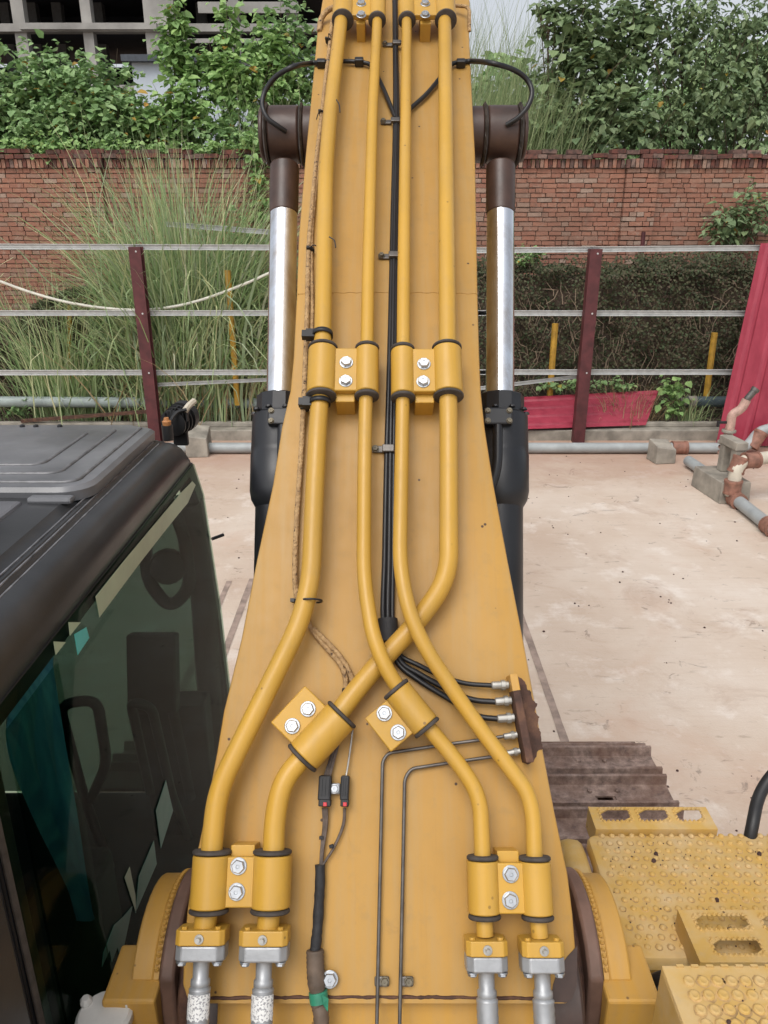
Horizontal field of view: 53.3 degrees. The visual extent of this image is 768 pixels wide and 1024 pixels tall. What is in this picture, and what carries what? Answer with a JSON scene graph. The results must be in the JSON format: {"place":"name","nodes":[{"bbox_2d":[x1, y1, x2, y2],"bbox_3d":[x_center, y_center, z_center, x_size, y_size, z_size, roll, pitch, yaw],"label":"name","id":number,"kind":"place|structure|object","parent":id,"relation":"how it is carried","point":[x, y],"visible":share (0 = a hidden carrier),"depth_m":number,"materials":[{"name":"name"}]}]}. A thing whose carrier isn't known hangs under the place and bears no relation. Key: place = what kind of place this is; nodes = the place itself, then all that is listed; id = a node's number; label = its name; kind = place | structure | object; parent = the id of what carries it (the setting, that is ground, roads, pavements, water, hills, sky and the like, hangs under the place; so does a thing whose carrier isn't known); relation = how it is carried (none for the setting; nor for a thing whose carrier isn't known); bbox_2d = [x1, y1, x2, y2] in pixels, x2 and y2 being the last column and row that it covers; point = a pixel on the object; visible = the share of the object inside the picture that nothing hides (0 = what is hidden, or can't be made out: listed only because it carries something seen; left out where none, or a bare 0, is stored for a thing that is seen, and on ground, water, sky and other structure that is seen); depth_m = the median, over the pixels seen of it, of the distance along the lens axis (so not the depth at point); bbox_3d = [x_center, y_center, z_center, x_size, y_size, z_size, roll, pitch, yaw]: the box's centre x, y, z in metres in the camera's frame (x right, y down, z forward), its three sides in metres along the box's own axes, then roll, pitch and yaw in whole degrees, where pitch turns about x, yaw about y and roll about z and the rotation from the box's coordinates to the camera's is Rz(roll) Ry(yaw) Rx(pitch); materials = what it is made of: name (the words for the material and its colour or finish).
{"place":"outdoors","nodes":[
{"label":"outdoors","id":0,"kind":"place"},
{"bbox_2d":[0,76,302,426],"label":"pampas grass","id":1,"kind":"structure","parent":0,"point":[174,277],"depth_m":11.47,"materials":[{"name":"plant"}]},
{"bbox_2d":[0,0,767,150],"label":"sky","id":2,"kind":"structure","parent":0,"point":[490,3],"materials":[{"name":"white"}]},
{"bbox_2d":[5,441,767,835],"bbox_3d":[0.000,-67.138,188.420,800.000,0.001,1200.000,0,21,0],"label":"ground","id":3,"kind":"structure","parent":0,"point":[619,663],"depth_m":6.69,"materials":[{"name":"concrete"}]},
{"bbox_2d":[0,0,322,159],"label":"concrete building","id":4,"kind":"structure","parent":3,"relation":"on","point":[122,26],"depth_m":40.27,"materials":[{"name":"grey concrete"}]},
{"bbox_2d":[185,425,211,457],"bbox_3d":[-2.690,-1.033,11.103,0.312,0.358,0.519,-2,21,-5],"label":"concrete block","id":5,"kind":"object","parent":3,"relation":"on","point":[199,439],"depth_m":10.90,"materials":[{"name":"grey concrete"}]},
{"bbox_2d":[120,54,314,163],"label":"building","id":6,"kind":"structure","parent":3,"relation":"on","point":[143,63],"depth_m":29.07,"materials":[{"name":"grey concrete"}]},
{"bbox_2d":[0,421,719,440],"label":"kerb","id":7,"kind":"structure","parent":3,"relation":"on","point":[667,430],"depth_m":11.79,"materials":[{"name":"concrete"}]},
{"bbox_2d":[20,410,145,422],"bbox_3d":[-4.604,-1.488,11.871,2.064,0.207,0.050,0,21,0],"label":"timber batten","id":8,"kind":"object","parent":7,"relation":"on","point":[81,416],"visible":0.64,"depth_m":11.85,"materials":[{"name":"wood"}]},
{"bbox_2d":[224,270,239,405],"bbox_3d":[-2.281,-2.598,11.541,0.093,1.998,0.087,-8,22,-21],"label":"thin post","id":9,"kind":"object","parent":7,"relation":"on","point":[231,319],"visible":0.69,"depth_m":11.51,"materials":[{"name":"yellow metal"}]},
{"bbox_2d":[524,390,657,428],"bbox_3d":[2.891,-1.589,11.889,2.951,0.450,0.894,0,21,0],"label":"red sheet","id":10,"kind":"object","parent":7,"relation":"on","point":[553,411],"visible":0.54,"depth_m":11.98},
{"bbox_2d":[0,414,721,420],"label":"soil strip","id":11,"kind":"object","parent":3,"relation":"on","point":[716,418],"depth_m":12.59,"materials":[{"name":"brown soil"}]},
{"bbox_2d":[0,29,97,159],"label":"leafy shrub","id":12,"kind":"object","parent":11,"relation":"on","point":[16,97],"visible":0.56,"depth_m":12.86,"materials":[{"name":"green plant"}]},
{"bbox_2d":[67,305,71,381],"bbox_3d":[-4.980,-2.531,12.132,0.276,1.437,0.070,0,21,0],"label":"thin post","id":13,"kind":"object","parent":11,"relation":"on","point":[69,321],"visible":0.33,"depth_m":11.97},
{"bbox_2d":[7,46,163,159],"bbox_3d":[-4.866,-4.998,13.688,2.459,5.790,1.842,0,21,0],"label":"leafy shrub","id":14,"kind":"object","parent":11,"relation":"on","point":[100,104],"visible":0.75,"depth_m":12.70,"materials":[{"name":"green plant"}]},
{"bbox_2d":[0,261,180,423],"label":"pampas grass","id":15,"kind":"structure","parent":11,"relation":"on","point":[46,385],"depth_m":12.04,"materials":[{"name":"green plant"}]},
{"bbox_2d":[0,130,249,163],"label":"creeping shrub","id":16,"kind":"object","parent":11,"relation":"on","point":[41,147],"visible":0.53,"depth_m":12.37,"materials":[{"name":"green plant"}]},
{"bbox_2d":[0,396,256,407],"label":"drain pipe","id":17,"kind":"object","parent":11,"relation":"on","point":[17,401],"visible":0.48,"depth_m":12.04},
{"bbox_2d":[5,205,265,417],"bbox_3d":[-4.013,-3.073,12.040,4.372,3.279,1.098,0,21,0],"label":"weed plant","id":18,"kind":"object","parent":11,"relation":"on","point":[17,411],"visible":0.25,"depth_m":11.99,"materials":[{"name":"green plant"}]},
{"bbox_2d":[118,0,229,163],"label":"leafy shrub","id":19,"kind":"object","parent":11,"relation":"on","point":[178,110],"visible":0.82,"depth_m":12.92,"materials":[{"name":"green plant"}]},
{"bbox_2d":[137,64,312,162],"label":"thin canes","id":20,"kind":"object","parent":11,"relation":"on","point":[240,116],"visible":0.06,"depth_m":12.86,"materials":[{"name":"green plant"}]},
{"bbox_2d":[203,321,265,420],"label":"weedy grass","id":21,"kind":"structure","parent":11,"relation":"on","point":[251,390],"depth_m":12.02,"materials":[{"name":"plant"}]},
{"bbox_2d":[187,0,312,145],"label":"leafy shrub","id":22,"kind":"object","parent":11,"relation":"on","point":[269,58],"visible":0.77,"depth_m":13.03,"materials":[{"name":"green plant"}]},
{"bbox_2d":[184,0,317,161],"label":"leafy shrub","id":23,"kind":"object","parent":11,"relation":"on","point":[298,34],"visible":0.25,"depth_m":13.24,"materials":[{"name":"green plant"}]},
{"bbox_2d":[0,251,757,419],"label":"vine hedge","id":24,"kind":"object","parent":11,"relation":"on","point":[651,342],"visible":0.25,"depth_m":12.17,"materials":[{"name":"green plant"}]},
{"bbox_2d":[547,323,558,395],"bbox_3d":[2.668,-2.395,12.130,0.094,1.153,0.093,8,22,21],"label":"thin post","id":25,"kind":"object","parent":24,"relation":"on","point":[553,346],"visible":0.71,"depth_m":12.04,"materials":[{"name":"yellow metal"}]},
{"bbox_2d":[640,232,645,255],"bbox_3d":[4.216,-4.166,12.535,0.099,0.791,0.070,0,21,0],"label":"thin post","id":26,"kind":"object","parent":24,"relation":"on","point":[643,234],"visible":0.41,"depth_m":12.42,"materials":[{"name":"grey metal"}]},
{"bbox_2d":[703,332,717,395],"bbox_3d":[5.158,-2.281,12.119,0.108,1.090,0.099,-8,22,-21],"label":"thin post","id":27,"kind":"object","parent":24,"relation":"on","point":[711,357],"visible":0.79,"depth_m":12.04,"materials":[{"name":"yellow metal"}]},
{"bbox_2d":[481,243,637,393],"bbox_3d":[2.563,-2.790,12.052,2.938,2.735,0.704,3,21,9],"label":"weed plant","id":28,"kind":"object","parent":11,"relation":"on","point":[553,385],"visible":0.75,"depth_m":12.12,"materials":[{"name":"green plant"}]},
{"bbox_2d":[469,0,658,148],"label":"reeds","id":29,"kind":"object","parent":11,"relation":"on","point":[501,79],"visible":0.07,"depth_m":13.28,"materials":[{"name":"green plant"}]},
{"bbox_2d":[526,0,683,159],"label":"broadleaf tree","id":30,"kind":"object","parent":11,"relation":"on","point":[602,56],"visible":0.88,"depth_m":12.88,"materials":[{"name":"green plant"}]},
{"bbox_2d":[471,25,767,162],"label":"treeline","id":31,"kind":"object","parent":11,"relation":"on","point":[642,98],"visible":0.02,"depth_m":27.31,"materials":[{"name":"green plant"}]},
{"bbox_2d":[591,375,688,428],"bbox_3d":[3.840,-1.673,12.282,2.322,1.152,1.408,7,22,18],"label":"dry weed","id":32,"kind":"object","parent":11,"relation":"on","point":[614,400],"visible":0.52,"depth_m":11.99,"materials":[{"name":"plant"}]},
{"bbox_2d":[655,375,694,420],"bbox_3d":[4.515,-1.738,11.924,0.542,0.796,0.538,12,24,29],"label":"weed plant","id":33,"kind":"object","parent":11,"relation":"on","point":[672,391],"visible":1,"depth_m":11.88,"materials":[{"name":"green plant"}]},
{"bbox_2d":[649,380,719,425],"bbox_3d":[4.839,-1.661,12.214,1.386,1.052,0.865,0,21,0],"label":"green tuft","id":34,"kind":"object","parent":11,"relation":"on","point":[689,414],"visible":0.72,"depth_m":12.08,"materials":[{"name":"green plant"}]},
{"bbox_2d":[620,0,767,159],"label":"broadleaf tree","id":35,"kind":"object","parent":11,"relation":"on","point":[730,58],"visible":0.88,"depth_m":12.93,"materials":[{"name":"green plant"}]},
{"bbox_2d":[679,396,725,407],"bbox_3d":[5.597,-1.742,12.107,1.846,0.196,0.196,0,21,0],"label":"drain pipe","id":36,"kind":"object","parent":11,"relation":"on","point":[718,401],"visible":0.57,"depth_m":12.03,"materials":[{"name":"plastic"}]},
{"bbox_2d":[0,222,759,442],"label":"site fence","id":37,"kind":"object","parent":3,"relation":"on","point":[582,373],"visible":0.71,"depth_m":11.12,"materials":[{"name":"metal"}]},
{"bbox_2d":[0,272,268,309],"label":"white cable","id":38,"kind":"object","parent":37,"relation":"attached to","point":[111,308],"visible":0.8,"depth_m":11.21,"materials":[{"name":"white plastic"}]},
{"bbox_2d":[0,0,767,1023],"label":"excavator","id":39,"kind":"object","parent":3,"relation":"on","point":[358,790],"visible":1,"depth_m":1.61,"materials":[{"name":"yellow paint"}]},
{"bbox_2d":[610,840,761,1023],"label":"mud crumbs","id":40,"kind":"object","parent":39,"relation":"on","point":[759,853],"visible":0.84,"depth_m":1.93,"materials":[{"name":"brown soil"}]},
{"bbox_2d":[0,148,767,316],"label":"brick wall","id":41,"kind":"structure","parent":3,"relation":"on","point":[658,197],"depth_m":12.55,"materials":[{"name":"brick"}]},
{"bbox_2d":[234,130,269,303],"bbox_3d":[-2.082,-3.987,12.826,0.572,4.388,0.570,16,26,36],"label":"hanging vine","id":42,"kind":"object","parent":41,"relation":"hanging from","point":[245,140],"visible":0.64,"depth_m":12.24,"materials":[{"name":"green plant"}]},
{"bbox_2d":[698,176,767,272],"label":"bush","id":43,"kind":"object","parent":41,"relation":"attached to","point":[738,226],"visible":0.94,"depth_m":12.35,"materials":[{"name":"green plant"}]},
{"bbox_2d":[219,579,568,740],"bbox_3d":[-0.139,1.201,5.627,2.655,0.001,3.300,0,21,0],"label":"ground mark","id":44,"kind":"object","parent":3,"relation":"on","point":[561,732],"visible":0.34,"depth_m":5.99,"materials":[{"name":"concrete"}]},
{"bbox_2d":[172,441,688,453],"bbox_3d":[0.167,-0.930,11.097,8.437,0.200,0.200,0,21,0],"label":"ground pipe","id":45,"kind":"object","parent":3,"relation":"on","point":[681,447],"visible":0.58,"depth_m":11.03,"materials":[{"name":"grey plastic"}]},
{"bbox_2d":[208,456,762,831],"bbox_3d":[2.155,0.478,7.548,8.663,0.015,7.350,0,21,0],"label":"grit","id":46,"kind":"object","parent":3,"relation":"on","point":[677,770],"visible":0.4,"depth_m":6.77,"materials":[{"name":"brown gravel"}]},
{"bbox_2d":[647,439,675,463],"bbox_3d":[3.886,-0.854,10.711,0.291,0.297,0.291,-3,21,-8],"label":"concrete block","id":47,"kind":"object","parent":3,"relation":"on","point":[661,451],"depth_m":10.61,"materials":[{"name":"grey concrete"}]},
{"bbox_2d":[683,456,704,470],"bbox_3d":[4.200,-0.467,9.859,0.143,0.143,1.335,-1,21,-3],"label":"ground pipe","id":48,"kind":"object","parent":3,"relation":"on","point":[691,462],"visible":0.09,"depth_m":10.28,"materials":[{"name":"grey metal"}]},
{"bbox_2d":[691,434,750,503],"bbox_3d":[4.131,-0.552,9.325,0.374,0.702,0.719,-2,21,-5],"label":"pipe support","id":49,"kind":"object","parent":3,"relation":"on","point":[708,481],"visible":0.81,"depth_m":9.31,"materials":[{"name":"concrete"}]},
{"bbox_2d":[716,386,759,453],"bbox_3d":[4.313,-0.989,9.439,0.452,1.134,0.220,0,21,0],"label":"pipe","id":50,"kind":"object","parent":49,"relation":"attached to","point":[735,412],"visible":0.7,"depth_m":9.32,"materials":[{"name":"plastic"}]},
{"bbox_2d":[723,451,767,496],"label":"cream pipe","id":51,"kind":"object","parent":49,"relation":"attached to","point":[740,464],"visible":0.97,"depth_m":8.94,"materials":[{"name":"metal"}]},
{"bbox_2d":[689,424,767,452],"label":"ground pipe","id":52,"kind":"object","parent":3,"relation":"on","point":[757,436],"visible":0.78,"depth_m":11.03,"materials":[{"name":"grey metal"}]},
{"bbox_2d":[716,243,767,445],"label":"red sheet","id":53,"kind":"object","parent":3,"relation":"on","point":[750,368],"visible":0.69,"depth_m":11.10,"materials":[{"name":"red fabric"}]},
{"bbox_2d":[725,493,767,536],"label":"ground pipe","id":54,"kind":"object","parent":3,"relation":"on","point":[748,509],"visible":0.99,"depth_m":8.58,"materials":[{"name":"grey metal"}]},
{"bbox_2d":[472,64,628,163],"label":"undergrowth","id":55,"kind":"object","parent":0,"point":[540,144],"visible":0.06,"depth_m":12.75,"materials":[{"name":"green plant"}]}
]}

